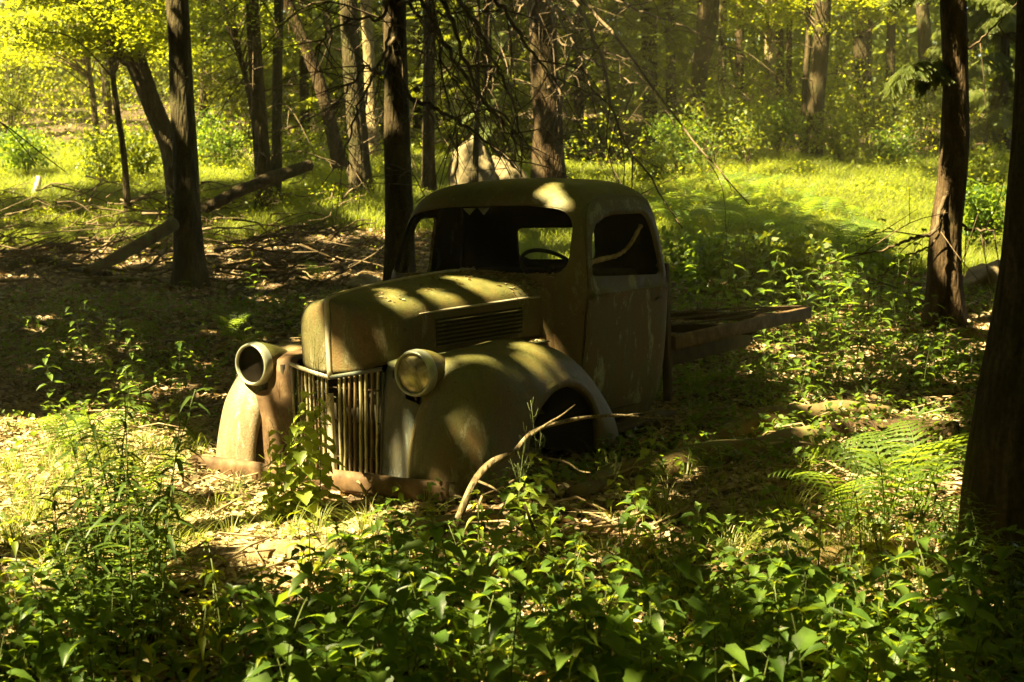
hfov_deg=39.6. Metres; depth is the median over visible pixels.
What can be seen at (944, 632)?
nettle
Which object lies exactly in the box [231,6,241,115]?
tree
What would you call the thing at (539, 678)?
seedling
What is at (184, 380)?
broad leaved herb
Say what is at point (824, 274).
broad leaved herb
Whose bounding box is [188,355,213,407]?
broad leaved herb
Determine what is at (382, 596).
nettle
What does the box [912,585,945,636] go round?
seedling
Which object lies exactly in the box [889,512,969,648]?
nettle
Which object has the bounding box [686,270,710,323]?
broad leaved herb
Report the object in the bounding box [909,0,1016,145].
spruce
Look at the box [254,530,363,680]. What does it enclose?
nettle
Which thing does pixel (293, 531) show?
seedling
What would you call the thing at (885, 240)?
broad leaved herb
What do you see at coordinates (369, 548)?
nettle
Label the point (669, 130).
shrub
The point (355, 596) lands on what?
nettle
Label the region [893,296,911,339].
broad leaved herb
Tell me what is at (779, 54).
tree
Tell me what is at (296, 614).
nettle
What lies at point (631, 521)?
nettle
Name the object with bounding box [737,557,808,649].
nettle
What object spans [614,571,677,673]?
nettle
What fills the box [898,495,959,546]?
fern
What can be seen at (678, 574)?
seedling
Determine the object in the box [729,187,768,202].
fern
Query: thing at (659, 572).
seedling
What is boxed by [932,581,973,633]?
nettle
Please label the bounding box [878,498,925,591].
seedling
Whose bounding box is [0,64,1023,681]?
forest floor
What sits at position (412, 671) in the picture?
seedling
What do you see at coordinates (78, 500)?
goldenrod
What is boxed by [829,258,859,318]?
broad leaved herb
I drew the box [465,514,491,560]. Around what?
nettle
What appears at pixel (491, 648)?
seedling
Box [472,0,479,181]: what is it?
tree
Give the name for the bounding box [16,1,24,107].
tree
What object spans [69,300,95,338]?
broad leaved herb
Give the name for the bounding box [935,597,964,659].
goldenrod
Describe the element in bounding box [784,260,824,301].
broad leaved herb
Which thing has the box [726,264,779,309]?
broad leaved herb
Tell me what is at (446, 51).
tree
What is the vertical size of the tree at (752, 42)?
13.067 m
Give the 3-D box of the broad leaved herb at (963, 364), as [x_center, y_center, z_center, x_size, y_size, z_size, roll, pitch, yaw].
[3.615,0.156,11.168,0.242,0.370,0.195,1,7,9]
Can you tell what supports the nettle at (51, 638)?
on the forest floor
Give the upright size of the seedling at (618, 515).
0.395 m
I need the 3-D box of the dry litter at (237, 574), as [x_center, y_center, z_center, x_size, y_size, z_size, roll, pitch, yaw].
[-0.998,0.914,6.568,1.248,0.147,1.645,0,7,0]
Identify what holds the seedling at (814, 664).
on the forest floor
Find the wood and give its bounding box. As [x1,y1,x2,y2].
[0,0,1015,116]
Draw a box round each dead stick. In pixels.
[475,495,482,511]
[523,504,555,571]
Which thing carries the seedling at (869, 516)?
on the forest floor
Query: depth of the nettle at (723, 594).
5.07 m
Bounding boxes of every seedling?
[0,518,40,586]
[0,570,19,633]
[0,644,7,680]
[9,645,34,677]
[44,675,57,681]
[48,493,94,577]
[53,671,71,681]
[66,615,107,677]
[69,643,110,681]
[73,630,102,676]
[77,645,109,680]
[78,540,118,587]
[88,640,124,681]
[116,607,163,681]
[137,534,166,624]
[146,636,198,681]
[162,617,195,651]
[179,560,227,615]
[185,599,227,681]
[194,569,239,630]
[195,536,239,651]
[243,566,286,618]
[247,654,271,681]
[285,510,313,571]
[288,663,294,681]
[297,577,324,649]
[298,518,326,573]
[313,547,333,575]
[315,598,351,665]
[327,526,350,619]
[330,539,357,574]
[348,648,364,681]
[363,559,393,629]
[399,566,440,669]
[399,572,436,642]
[401,643,435,677]
[411,506,454,568]
[426,550,448,633]
[430,527,473,606]
[438,607,469,681]
[439,613,462,658]
[446,577,488,623]
[447,553,484,595]
[460,489,494,569]
[463,639,490,681]
[478,643,503,675]
[480,543,503,603]
[482,625,512,662]
[503,648,522,673]
[515,622,523,644]
[523,546,539,605]
[524,616,545,644]
[532,674,548,681]
[534,515,570,601]
[536,571,551,629]
[540,603,567,672]
[544,584,582,680]
[547,544,587,622]
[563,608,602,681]
[566,500,591,571]
[571,581,610,681]
[594,606,603,652]
[598,585,611,605]
[602,512,638,585]
[607,594,638,631]
[639,570,668,608]
[642,533,676,610]
[649,521,673,570]
[662,581,688,621]
[663,549,701,613]
[667,645,697,681]
[670,558,706,592]
[672,619,692,664]
[683,578,726,674]
[690,604,722,664]
[709,562,743,643]
[709,609,725,651]
[717,612,763,681]
[717,660,741,681]
[725,572,746,643]
[751,610,788,673]
[762,579,786,647]
[771,578,790,622]
[776,603,826,678]
[805,659,825,681]
[808,499,830,566]
[815,631,841,681]
[818,545,868,618]
[839,653,879,681]
[846,491,873,569]
[851,550,874,592]
[862,511,893,562]
[862,528,908,637]
[864,581,907,643]
[865,523,901,574]
[867,607,914,670]
[867,656,889,681]
[870,595,892,644]
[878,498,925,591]
[911,519,940,564]
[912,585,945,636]
[924,602,962,681]
[924,618,951,681]
[938,522,966,574]
[946,543,977,622]
[966,544,996,621]
[966,590,1013,667]
[979,656,1001,681]
[986,577,1009,662]
[994,545,1021,629]
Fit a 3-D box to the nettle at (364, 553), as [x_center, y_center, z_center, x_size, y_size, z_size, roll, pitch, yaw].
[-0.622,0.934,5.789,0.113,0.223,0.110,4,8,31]
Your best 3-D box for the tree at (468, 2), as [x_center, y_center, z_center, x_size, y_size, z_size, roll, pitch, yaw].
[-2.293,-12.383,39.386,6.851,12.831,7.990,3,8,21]
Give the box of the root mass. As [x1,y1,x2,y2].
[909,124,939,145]
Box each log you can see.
[0,209,158,227]
[0,240,101,257]
[0,255,112,275]
[1,573,116,593]
[10,276,169,302]
[84,217,178,275]
[187,539,374,562]
[201,160,312,212]
[565,421,826,500]
[597,545,868,610]
[663,400,891,451]
[825,418,959,439]
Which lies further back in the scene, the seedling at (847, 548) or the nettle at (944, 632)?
the seedling at (847, 548)
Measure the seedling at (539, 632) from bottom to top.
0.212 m
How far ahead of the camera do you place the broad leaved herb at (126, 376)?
10.13 m
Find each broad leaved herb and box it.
[20,346,45,399]
[33,348,63,414]
[42,319,69,373]
[43,344,80,393]
[50,331,89,367]
[52,328,72,363]
[60,333,91,385]
[64,297,89,350]
[64,367,89,402]
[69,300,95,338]
[69,306,92,366]
[84,299,105,336]
[84,346,108,407]
[89,299,118,345]
[90,292,113,336]
[91,360,112,387]
[92,347,128,406]
[101,319,115,341]
[104,302,128,365]
[112,277,132,338]
[113,295,130,338]
[116,360,136,397]
[116,366,139,421]
[117,329,145,391]
[121,352,153,414]
[124,343,137,378]
[127,323,153,364]
[128,331,151,364]
[130,317,140,340]
[136,322,161,354]
[137,351,168,403]
[153,330,189,397]
[159,325,181,351]
[160,388,193,423]
[168,343,199,412]
[169,341,189,395]
[170,357,188,392]
[172,370,182,405]
[173,320,200,369]
[177,281,199,316]
[178,353,199,378]
[185,338,198,367]
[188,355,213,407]
[197,297,217,339]
[202,330,213,354]
[202,357,221,397]
[211,325,247,365]
[217,337,242,376]
[218,327,242,364]
[233,305,252,346]
[235,291,247,325]
[236,271,250,299]
[244,293,261,321]
[244,308,264,336]
[249,257,265,295]
[253,311,273,339]
[254,292,266,315]
[262,281,283,322]
[266,294,282,314]
[294,257,309,296]
[670,267,703,310]
[678,276,713,323]
[683,247,718,293]
[684,269,714,310]
[685,249,714,293]
[685,251,708,293]
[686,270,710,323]
[690,247,719,307]
[705,227,738,304]
[707,254,750,311]
[708,285,736,323]
[710,233,731,296]
[713,254,755,321]
[715,252,742,321]
[720,284,754,322]
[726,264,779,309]
[727,359,751,392]
[729,230,760,304]
[741,227,765,299]
[742,352,764,390]
[750,249,787,305]
[751,351,781,398]
[752,338,771,367]
[754,329,777,375]
[757,240,789,298]
[760,274,786,330]
[761,279,795,334]
[761,355,781,400]
[762,327,779,362]
[763,266,812,327]
[764,328,784,373]
[764,339,790,388]
[765,240,783,298]
[773,325,791,368]
[777,327,807,364]
[778,324,796,360]
[781,339,818,402]
[783,221,801,248]
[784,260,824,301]
[785,267,809,308]
[786,267,821,339]
[786,275,817,305]
[788,325,826,393]
[789,352,818,399]
[791,340,831,396]
[794,257,820,302]
[794,310,821,355]
[798,314,824,352]
[800,346,829,384]
[802,322,818,369]
[805,251,837,328]
[807,260,854,326]
[810,348,827,379]
[813,338,836,402]
[815,295,849,337]
[819,282,861,337]
[819,303,837,351]
[820,330,845,366]
[821,236,853,302]
[821,264,842,315]
[824,249,850,302]
[824,335,855,390]
[825,256,848,308]
[826,326,859,370]
[827,315,848,352]
[828,333,847,378]
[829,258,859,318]
[836,244,853,297]
[838,263,885,330]
[839,335,858,376]
[840,242,872,314]
[840,266,865,307]
[840,289,874,329]
[841,253,883,330]
[843,235,871,289]
[844,316,877,359]
[845,318,860,352]
[846,252,872,327]
[848,310,870,367]
[849,331,877,384]
[852,259,891,321]
[856,231,885,286]
[856,235,886,314]
[858,312,884,380]
[859,314,890,351]
[861,252,894,299]
[862,279,891,333]
[866,317,883,348]
[868,244,894,313]
[868,310,896,338]
[868,310,899,366]
[869,351,895,398]
[870,308,889,350]
[871,218,895,289]
[872,332,910,382]
[880,253,913,329]
[882,255,908,307]
[883,291,907,349]
[883,335,911,392]
[884,247,908,298]
[888,242,927,333]
[892,268,922,321]
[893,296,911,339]
[894,321,912,363]
[895,286,923,331]
[895,338,931,391]
[902,325,929,374]
[904,228,928,310]
[911,270,925,309]
[912,337,938,402]
[914,331,944,396]
[917,294,943,356]
[918,340,940,387]
[925,318,953,369]
[934,317,955,380]
[938,316,952,359]
[938,324,963,359]
[944,348,977,391]
[946,340,967,387]
[952,335,978,367]
[954,312,987,360]
[958,337,984,379]
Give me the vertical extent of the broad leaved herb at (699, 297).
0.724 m
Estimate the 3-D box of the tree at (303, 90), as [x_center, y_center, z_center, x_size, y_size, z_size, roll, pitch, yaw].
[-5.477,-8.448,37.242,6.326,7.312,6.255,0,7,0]
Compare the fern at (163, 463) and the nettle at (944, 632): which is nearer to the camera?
the nettle at (944, 632)
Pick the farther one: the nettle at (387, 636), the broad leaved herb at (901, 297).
the broad leaved herb at (901, 297)
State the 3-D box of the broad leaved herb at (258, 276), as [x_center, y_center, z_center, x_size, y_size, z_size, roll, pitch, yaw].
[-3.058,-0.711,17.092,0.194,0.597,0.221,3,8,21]
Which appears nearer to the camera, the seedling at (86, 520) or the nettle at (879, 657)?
the nettle at (879, 657)
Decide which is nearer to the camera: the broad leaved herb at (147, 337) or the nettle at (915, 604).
the nettle at (915, 604)
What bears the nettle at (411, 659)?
on the forest floor
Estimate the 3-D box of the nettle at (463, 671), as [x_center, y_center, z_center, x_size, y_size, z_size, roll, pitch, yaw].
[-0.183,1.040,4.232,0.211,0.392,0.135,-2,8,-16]
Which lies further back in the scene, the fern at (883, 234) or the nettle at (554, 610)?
the fern at (883, 234)
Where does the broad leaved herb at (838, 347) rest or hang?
on the forest floor
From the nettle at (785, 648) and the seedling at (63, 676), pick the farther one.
the nettle at (785, 648)
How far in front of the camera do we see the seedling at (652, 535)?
5.32 m
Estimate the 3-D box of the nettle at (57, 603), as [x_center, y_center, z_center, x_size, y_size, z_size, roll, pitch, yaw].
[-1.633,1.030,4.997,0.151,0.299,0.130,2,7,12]
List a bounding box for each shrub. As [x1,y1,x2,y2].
[0,44,45,134]
[0,123,64,179]
[71,124,134,183]
[103,122,162,177]
[195,107,251,168]
[268,117,328,177]
[624,141,680,186]
[641,113,725,175]
[659,224,757,296]
[673,77,758,162]
[699,221,791,300]
[704,94,782,165]
[743,227,838,304]
[747,94,817,155]
[795,108,864,165]
[832,78,905,154]
[863,121,929,167]
[878,52,973,149]
[962,178,1006,259]
[966,142,1009,207]
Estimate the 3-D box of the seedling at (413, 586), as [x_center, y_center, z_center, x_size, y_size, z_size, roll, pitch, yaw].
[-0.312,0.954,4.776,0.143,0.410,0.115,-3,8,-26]
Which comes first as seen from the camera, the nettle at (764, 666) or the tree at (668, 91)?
the nettle at (764, 666)
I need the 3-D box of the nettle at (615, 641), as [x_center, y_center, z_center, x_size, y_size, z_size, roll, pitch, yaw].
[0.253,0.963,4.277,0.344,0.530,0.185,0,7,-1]
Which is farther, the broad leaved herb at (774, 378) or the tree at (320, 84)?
the tree at (320, 84)
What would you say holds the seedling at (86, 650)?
on the forest floor
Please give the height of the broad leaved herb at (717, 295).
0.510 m
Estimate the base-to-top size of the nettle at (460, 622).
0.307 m
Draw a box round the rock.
[346,273,380,288]
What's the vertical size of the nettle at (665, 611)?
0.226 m
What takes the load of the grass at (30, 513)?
on the forest floor
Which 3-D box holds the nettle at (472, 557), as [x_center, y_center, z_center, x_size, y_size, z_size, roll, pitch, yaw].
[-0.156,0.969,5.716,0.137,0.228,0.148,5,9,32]
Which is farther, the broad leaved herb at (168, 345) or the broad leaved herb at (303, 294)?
the broad leaved herb at (303, 294)
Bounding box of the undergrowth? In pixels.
[0,143,1008,277]
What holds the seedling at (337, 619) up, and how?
on the forest floor
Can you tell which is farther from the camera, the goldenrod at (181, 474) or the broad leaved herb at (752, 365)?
the broad leaved herb at (752, 365)
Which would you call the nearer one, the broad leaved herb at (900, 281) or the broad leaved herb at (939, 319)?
the broad leaved herb at (939, 319)
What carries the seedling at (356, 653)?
on the forest floor
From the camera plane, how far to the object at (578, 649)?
4.15 m
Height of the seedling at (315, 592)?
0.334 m
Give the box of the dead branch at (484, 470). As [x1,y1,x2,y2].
[438,402,687,556]
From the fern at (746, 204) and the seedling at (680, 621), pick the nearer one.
the seedling at (680, 621)
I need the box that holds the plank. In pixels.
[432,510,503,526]
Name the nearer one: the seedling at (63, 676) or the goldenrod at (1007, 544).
the seedling at (63, 676)
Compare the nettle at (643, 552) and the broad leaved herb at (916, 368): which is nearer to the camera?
the nettle at (643, 552)
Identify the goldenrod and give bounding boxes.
[23,512,86,611]
[33,488,81,609]
[40,404,127,614]
[54,472,116,601]
[58,517,118,651]
[58,519,136,654]
[62,423,134,576]
[66,413,164,656]
[67,456,127,587]
[69,461,127,643]
[78,432,142,619]
[88,389,178,656]
[93,387,156,580]
[98,436,202,623]
[98,473,149,605]
[100,498,158,645]
[111,474,164,624]
[122,469,183,649]
[123,388,214,601]
[129,413,204,662]
[135,492,176,606]
[902,568,922,619]
[911,520,939,613]
[919,470,963,585]
[929,548,962,626]
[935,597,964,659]
[951,487,985,598]
[961,529,988,634]
[962,510,998,596]
[976,502,1023,608]
[991,541,1023,619]
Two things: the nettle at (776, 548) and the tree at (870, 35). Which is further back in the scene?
the tree at (870, 35)
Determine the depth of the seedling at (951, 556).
5.41 m
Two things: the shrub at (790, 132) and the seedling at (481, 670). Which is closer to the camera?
the seedling at (481, 670)
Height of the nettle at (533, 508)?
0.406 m
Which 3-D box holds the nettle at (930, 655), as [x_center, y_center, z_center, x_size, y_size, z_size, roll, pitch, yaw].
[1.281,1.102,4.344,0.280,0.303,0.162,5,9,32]
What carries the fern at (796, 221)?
on the forest floor
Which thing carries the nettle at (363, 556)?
on the forest floor
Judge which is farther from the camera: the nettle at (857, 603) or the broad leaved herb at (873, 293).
the broad leaved herb at (873, 293)
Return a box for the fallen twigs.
[0,216,992,344]
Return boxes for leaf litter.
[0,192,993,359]
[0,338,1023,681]
[153,211,1023,616]
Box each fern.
[16,412,114,450]
[61,406,154,451]
[72,455,193,511]
[119,315,171,344]
[192,306,258,339]
[223,329,276,344]
[298,261,330,283]
[646,188,705,215]
[649,196,711,224]
[651,192,687,209]
[654,208,715,232]
[659,173,713,195]
[677,186,713,202]
[679,201,743,229]
[688,201,763,233]
[691,190,737,211]
[700,171,748,197]
[702,197,756,220]
[710,232,766,245]
[724,198,771,214]
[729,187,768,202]
[732,174,787,200]
[732,208,773,228]
[747,200,796,226]
[747,211,809,238]
[762,460,938,534]
[765,193,806,213]
[766,215,826,238]
[768,224,823,247]
[771,215,815,229]
[777,199,827,217]
[781,182,826,204]
[792,224,860,256]
[795,431,966,534]
[798,194,845,216]
[813,219,869,249]
[820,220,881,241]
[828,197,880,220]
[832,216,884,240]
[838,420,968,518]
[840,238,895,263]
[844,227,912,259]
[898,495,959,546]
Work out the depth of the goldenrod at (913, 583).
5.38 m
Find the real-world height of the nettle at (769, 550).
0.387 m
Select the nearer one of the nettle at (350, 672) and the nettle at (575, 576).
the nettle at (350, 672)
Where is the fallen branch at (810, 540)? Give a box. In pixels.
[792,532,832,549]
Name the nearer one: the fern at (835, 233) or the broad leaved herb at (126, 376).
the broad leaved herb at (126, 376)
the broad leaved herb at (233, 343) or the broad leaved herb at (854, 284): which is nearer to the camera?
the broad leaved herb at (233, 343)
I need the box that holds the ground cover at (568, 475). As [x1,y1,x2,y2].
[0,281,1023,681]
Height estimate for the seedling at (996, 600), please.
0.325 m
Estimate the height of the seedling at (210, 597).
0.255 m
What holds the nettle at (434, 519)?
on the forest floor
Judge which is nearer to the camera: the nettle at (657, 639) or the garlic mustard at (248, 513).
the nettle at (657, 639)
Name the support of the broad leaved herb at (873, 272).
on the forest floor
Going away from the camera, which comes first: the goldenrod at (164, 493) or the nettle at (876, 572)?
the nettle at (876, 572)
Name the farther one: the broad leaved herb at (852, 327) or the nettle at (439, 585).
the broad leaved herb at (852, 327)
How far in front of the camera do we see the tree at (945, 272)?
14.23 m
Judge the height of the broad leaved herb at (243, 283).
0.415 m
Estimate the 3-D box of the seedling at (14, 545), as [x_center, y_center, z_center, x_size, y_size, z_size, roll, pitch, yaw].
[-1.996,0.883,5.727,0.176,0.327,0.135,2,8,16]
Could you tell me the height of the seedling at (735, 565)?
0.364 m
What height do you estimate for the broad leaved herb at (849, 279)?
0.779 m
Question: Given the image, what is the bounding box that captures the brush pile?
[0,173,384,284]
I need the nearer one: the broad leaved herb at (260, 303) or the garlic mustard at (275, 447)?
the garlic mustard at (275, 447)
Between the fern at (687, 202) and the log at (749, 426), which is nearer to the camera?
the log at (749, 426)
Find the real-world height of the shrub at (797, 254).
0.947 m
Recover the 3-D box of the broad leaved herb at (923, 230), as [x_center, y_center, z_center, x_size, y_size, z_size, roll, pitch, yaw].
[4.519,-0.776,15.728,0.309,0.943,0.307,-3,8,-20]
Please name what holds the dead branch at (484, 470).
on the forest floor
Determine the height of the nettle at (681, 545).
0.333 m
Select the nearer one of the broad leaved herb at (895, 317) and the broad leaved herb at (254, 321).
the broad leaved herb at (895, 317)
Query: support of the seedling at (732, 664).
on the forest floor
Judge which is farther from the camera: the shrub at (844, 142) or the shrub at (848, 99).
the shrub at (848, 99)
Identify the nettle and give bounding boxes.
[0,581,37,649]
[0,587,14,662]
[0,590,19,647]
[0,606,40,680]
[0,618,35,681]
[0,657,13,681]
[3,588,57,678]
[4,560,96,673]
[10,596,74,681]
[14,617,76,667]
[14,660,59,681]
[15,567,65,655]
[27,590,68,660]
[38,602,112,665]
[38,612,111,681]
[42,551,117,653]
[52,594,73,638]
[53,669,81,677]
[66,623,123,681]
[74,581,109,637]
[93,561,130,668]
[213,583,274,677]
[214,589,274,678]
[225,662,275,681]
[232,582,316,681]
[236,572,299,673]
[237,581,278,656]
[244,571,304,657]
[248,632,321,681]
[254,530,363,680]
[271,592,320,654]
[273,544,325,645]
[273,669,294,681]
[288,587,311,627]
[289,600,319,655]
[291,575,345,620]
[291,592,352,667]
[308,644,357,681]
[309,564,393,670]
[309,625,366,670]
[312,563,346,633]
[319,521,364,596]
[321,542,374,641]
[324,561,426,681]
[329,577,357,633]
[329,611,379,675]
[332,646,368,681]
[334,667,370,681]
[339,564,368,621]
[340,574,379,622]
[341,538,376,586]
[348,545,373,574]
[349,554,385,604]
[351,520,433,631]
[351,559,385,610]
[352,627,405,681]
[353,538,391,620]
[356,498,397,561]
[358,585,461,670]
[358,612,403,681]
[358,648,387,681]
[359,533,393,615]
[360,504,391,558]
[360,559,437,646]
[365,541,384,575]
[370,608,404,670]
[376,631,438,681]
[380,580,398,617]
[381,510,449,605]
[382,536,445,596]
[387,511,416,553]
[391,609,436,656]
[392,608,473,681]
[393,522,472,669]
[393,606,441,680]
[399,526,426,567]
[399,572,468,676]
[401,516,447,569]
[402,556,457,633]
[407,538,459,607]
[414,555,440,594]
[415,623,472,681]
[416,641,450,681]
[422,566,451,598]
[425,516,446,554]
[429,539,453,579]
[431,571,489,653]
[433,559,499,661]
[440,605,511,681]
[441,517,473,576]
[444,520,470,574]
[445,579,503,630]
[449,535,479,559]
[455,577,519,673]
[456,489,526,610]
[457,555,485,593]
[461,607,513,664]
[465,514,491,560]
[466,524,498,575]
[467,644,495,681]
[476,548,542,671]
[477,582,551,681]
[483,605,532,677]
[485,532,520,596]
[488,563,521,626]
[490,539,518,570]
[496,542,524,585]
[497,620,548,681]
[504,473,548,551]
[505,511,537,564]
[506,611,566,681]
[515,530,548,584]
[517,555,573,644]
[521,574,574,681]
[524,616,565,676]
[526,563,555,600]
[527,551,558,609]
[528,618,567,681]
[531,591,566,637]
[534,511,567,551]
[539,572,639,681]
[542,631,598,681]
[543,607,572,656]
[549,507,580,558]
[549,607,631,681]
[552,579,642,681]
[557,532,594,587]
[557,554,588,594]
[558,560,583,599]
[561,560,597,621]
[561,563,644,681]
[562,538,597,576]
[562,594,589,619]
[567,604,610,653]
[577,555,640,651]
[586,527,610,574]
[598,615,663,679]
[601,539,630,574]
[602,573,633,594]
[602,658,645,681]
[605,546,640,605]
[608,594,676,667]
[611,477,664,546]
[613,585,691,681]
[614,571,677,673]
[617,490,655,544]
[617,641,661,681]
[623,581,685,657]
[631,542,665,576]
[639,593,674,637]
[642,631,677,675]
[644,575,680,655]
[649,530,686,604]
[654,545,705,636]
[655,667,677,681]
[656,512,677,551]
[664,631,688,680]
[665,638,689,681]
[666,517,703,597]
[675,615,755,681]
[675,622,708,660]
[676,582,729,630]
[677,501,725,562]
[680,593,735,674]
[682,620,731,668]
[692,601,750,681]
[702,550,736,592]
[702,566,727,593]
[707,568,758,639]
[707,574,734,616]
[707,574,761,664]
[711,514,733,562]
[719,535,773,617]
[721,627,761,680]
[728,559,790,646]
[732,554,777,597]
[734,601,790,661]
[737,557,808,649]
[740,634,791,681]
[744,573,783,632]
[748,565,787,620]
[748,611,792,681]
[749,662,784,681]
[752,483,843,612]
[755,547,813,626]
[755,627,803,676]
[756,511,828,624]
[757,561,830,678]
[766,538,799,610]
[779,556,837,653]
[787,557,860,660]
[788,582,875,681]
[799,608,867,681]
[806,595,863,673]
[814,563,859,650]
[820,564,870,618]
[823,616,866,681]
[825,625,905,681]
[827,589,855,631]
[836,544,861,594]
[837,570,891,680]
[847,562,916,619]
[855,584,881,634]
[855,616,883,650]
[861,591,901,645]
[866,551,920,639]
[878,607,926,680]
[883,563,912,595]
[883,578,915,633]
[886,547,951,652]
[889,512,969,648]
[889,649,969,681]
[890,640,925,681]
[891,621,926,670]
[910,638,952,680]
[913,594,947,645]
[918,651,982,681]
[923,532,1005,674]
[931,627,957,681]
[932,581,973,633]
[934,584,959,619]
[935,624,1017,681]
[937,544,998,645]
[944,568,998,669]
[950,518,1018,624]
[961,572,995,621]
[981,525,1023,639]
[991,544,1023,625]
[992,618,1019,665]
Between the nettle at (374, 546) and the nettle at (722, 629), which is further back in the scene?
the nettle at (374, 546)
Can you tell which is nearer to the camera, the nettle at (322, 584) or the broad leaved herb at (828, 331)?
the nettle at (322, 584)
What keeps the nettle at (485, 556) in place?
on the forest floor
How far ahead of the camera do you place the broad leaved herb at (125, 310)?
12.71 m
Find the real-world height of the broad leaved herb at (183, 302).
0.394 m
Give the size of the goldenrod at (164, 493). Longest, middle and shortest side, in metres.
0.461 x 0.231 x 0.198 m
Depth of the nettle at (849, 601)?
4.74 m
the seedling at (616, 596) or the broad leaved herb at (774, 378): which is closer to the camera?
the seedling at (616, 596)
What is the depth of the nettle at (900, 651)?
4.52 m
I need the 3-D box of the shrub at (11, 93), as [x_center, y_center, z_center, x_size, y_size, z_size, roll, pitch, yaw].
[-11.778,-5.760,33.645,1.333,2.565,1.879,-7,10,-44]
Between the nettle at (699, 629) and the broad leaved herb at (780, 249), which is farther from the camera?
the broad leaved herb at (780, 249)
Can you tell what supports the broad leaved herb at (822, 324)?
on the forest floor
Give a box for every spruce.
[312,0,522,136]
[379,0,606,164]
[464,0,683,160]
[558,0,754,133]
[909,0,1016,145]
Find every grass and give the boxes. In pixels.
[0,137,1009,283]
[0,387,994,681]
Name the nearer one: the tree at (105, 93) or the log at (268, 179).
the log at (268, 179)
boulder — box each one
[448,134,496,185]
[490,156,527,179]
[963,259,999,295]
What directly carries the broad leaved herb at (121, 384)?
on the forest floor
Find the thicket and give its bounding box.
[0,0,1014,180]
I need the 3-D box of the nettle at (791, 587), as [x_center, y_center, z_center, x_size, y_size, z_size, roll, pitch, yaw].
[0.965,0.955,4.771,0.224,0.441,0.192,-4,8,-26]
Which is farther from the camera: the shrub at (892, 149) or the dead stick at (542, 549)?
the shrub at (892, 149)
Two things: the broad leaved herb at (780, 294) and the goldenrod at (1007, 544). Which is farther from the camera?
the broad leaved herb at (780, 294)
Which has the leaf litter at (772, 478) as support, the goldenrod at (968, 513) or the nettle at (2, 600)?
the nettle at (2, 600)
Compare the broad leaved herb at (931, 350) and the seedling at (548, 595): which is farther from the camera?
the broad leaved herb at (931, 350)
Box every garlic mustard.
[222,477,233,509]
[237,478,250,516]
[256,501,264,521]
[257,424,290,520]
[259,383,302,516]
[265,383,312,515]
[269,368,325,518]
[279,328,336,509]
[296,355,350,514]
[308,518,316,533]
[338,499,347,519]
[497,424,538,568]
[515,397,557,539]
[604,453,627,512]
[632,387,667,512]
[634,455,656,519]
[693,458,717,523]
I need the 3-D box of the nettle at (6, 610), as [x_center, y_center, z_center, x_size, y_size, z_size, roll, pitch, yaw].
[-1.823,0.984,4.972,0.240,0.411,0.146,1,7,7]
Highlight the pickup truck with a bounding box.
[189,178,811,505]
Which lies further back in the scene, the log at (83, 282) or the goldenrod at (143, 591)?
the log at (83, 282)
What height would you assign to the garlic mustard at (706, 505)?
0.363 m
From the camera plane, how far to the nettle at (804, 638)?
4.57 m
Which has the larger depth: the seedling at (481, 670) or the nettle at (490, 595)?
the nettle at (490, 595)
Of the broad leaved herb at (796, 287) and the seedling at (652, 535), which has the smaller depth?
the seedling at (652, 535)
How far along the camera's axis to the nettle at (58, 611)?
5.19 m
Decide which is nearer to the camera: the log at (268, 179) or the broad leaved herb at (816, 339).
the broad leaved herb at (816, 339)
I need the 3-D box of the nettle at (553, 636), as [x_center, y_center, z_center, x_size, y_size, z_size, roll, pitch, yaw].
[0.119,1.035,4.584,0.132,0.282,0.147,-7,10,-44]
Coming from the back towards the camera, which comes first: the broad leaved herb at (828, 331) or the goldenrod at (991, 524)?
the broad leaved herb at (828, 331)
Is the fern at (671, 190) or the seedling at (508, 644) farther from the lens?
the fern at (671, 190)
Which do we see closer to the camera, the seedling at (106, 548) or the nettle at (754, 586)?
the nettle at (754, 586)
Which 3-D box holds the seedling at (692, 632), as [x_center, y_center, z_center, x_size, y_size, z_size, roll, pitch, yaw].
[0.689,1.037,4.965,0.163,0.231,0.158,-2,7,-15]
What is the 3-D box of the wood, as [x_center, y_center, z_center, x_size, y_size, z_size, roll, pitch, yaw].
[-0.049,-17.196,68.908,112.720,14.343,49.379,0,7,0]
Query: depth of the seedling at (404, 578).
4.91 m
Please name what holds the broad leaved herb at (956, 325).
on the forest floor
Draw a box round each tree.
[0,1,104,139]
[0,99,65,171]
[1,0,204,136]
[2,0,202,221]
[3,0,215,210]
[4,0,16,115]
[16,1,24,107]
[105,0,262,291]
[150,0,155,84]
[166,0,292,133]
[188,0,310,170]
[190,0,411,177]
[193,0,383,217]
[194,0,419,144]
[207,0,458,197]
[212,0,614,280]
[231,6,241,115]
[271,0,283,208]
[307,3,314,110]
[322,0,337,110]
[331,0,531,197]
[360,0,382,161]
[369,0,776,244]
[445,4,450,104]
[465,1,472,124]
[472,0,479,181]
[510,0,517,109]
[598,1,608,125]
[610,0,800,142]
[640,0,655,131]
[664,0,676,127]
[679,0,684,94]
[717,0,726,120]
[718,0,814,108]
[734,0,745,108]
[737,0,883,158]
[751,26,755,81]
[775,0,784,104]
[785,1,792,116]
[786,0,1016,340]
[799,0,811,152]
[831,0,921,124]
[835,0,844,95]
[867,0,872,64]
[882,4,895,122]
[905,7,910,65]
[916,0,938,128]
[955,0,1023,587]
[969,2,978,90]
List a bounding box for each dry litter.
[0,413,301,620]
[133,495,434,593]
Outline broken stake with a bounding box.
[32,176,40,193]
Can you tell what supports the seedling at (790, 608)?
on the forest floor

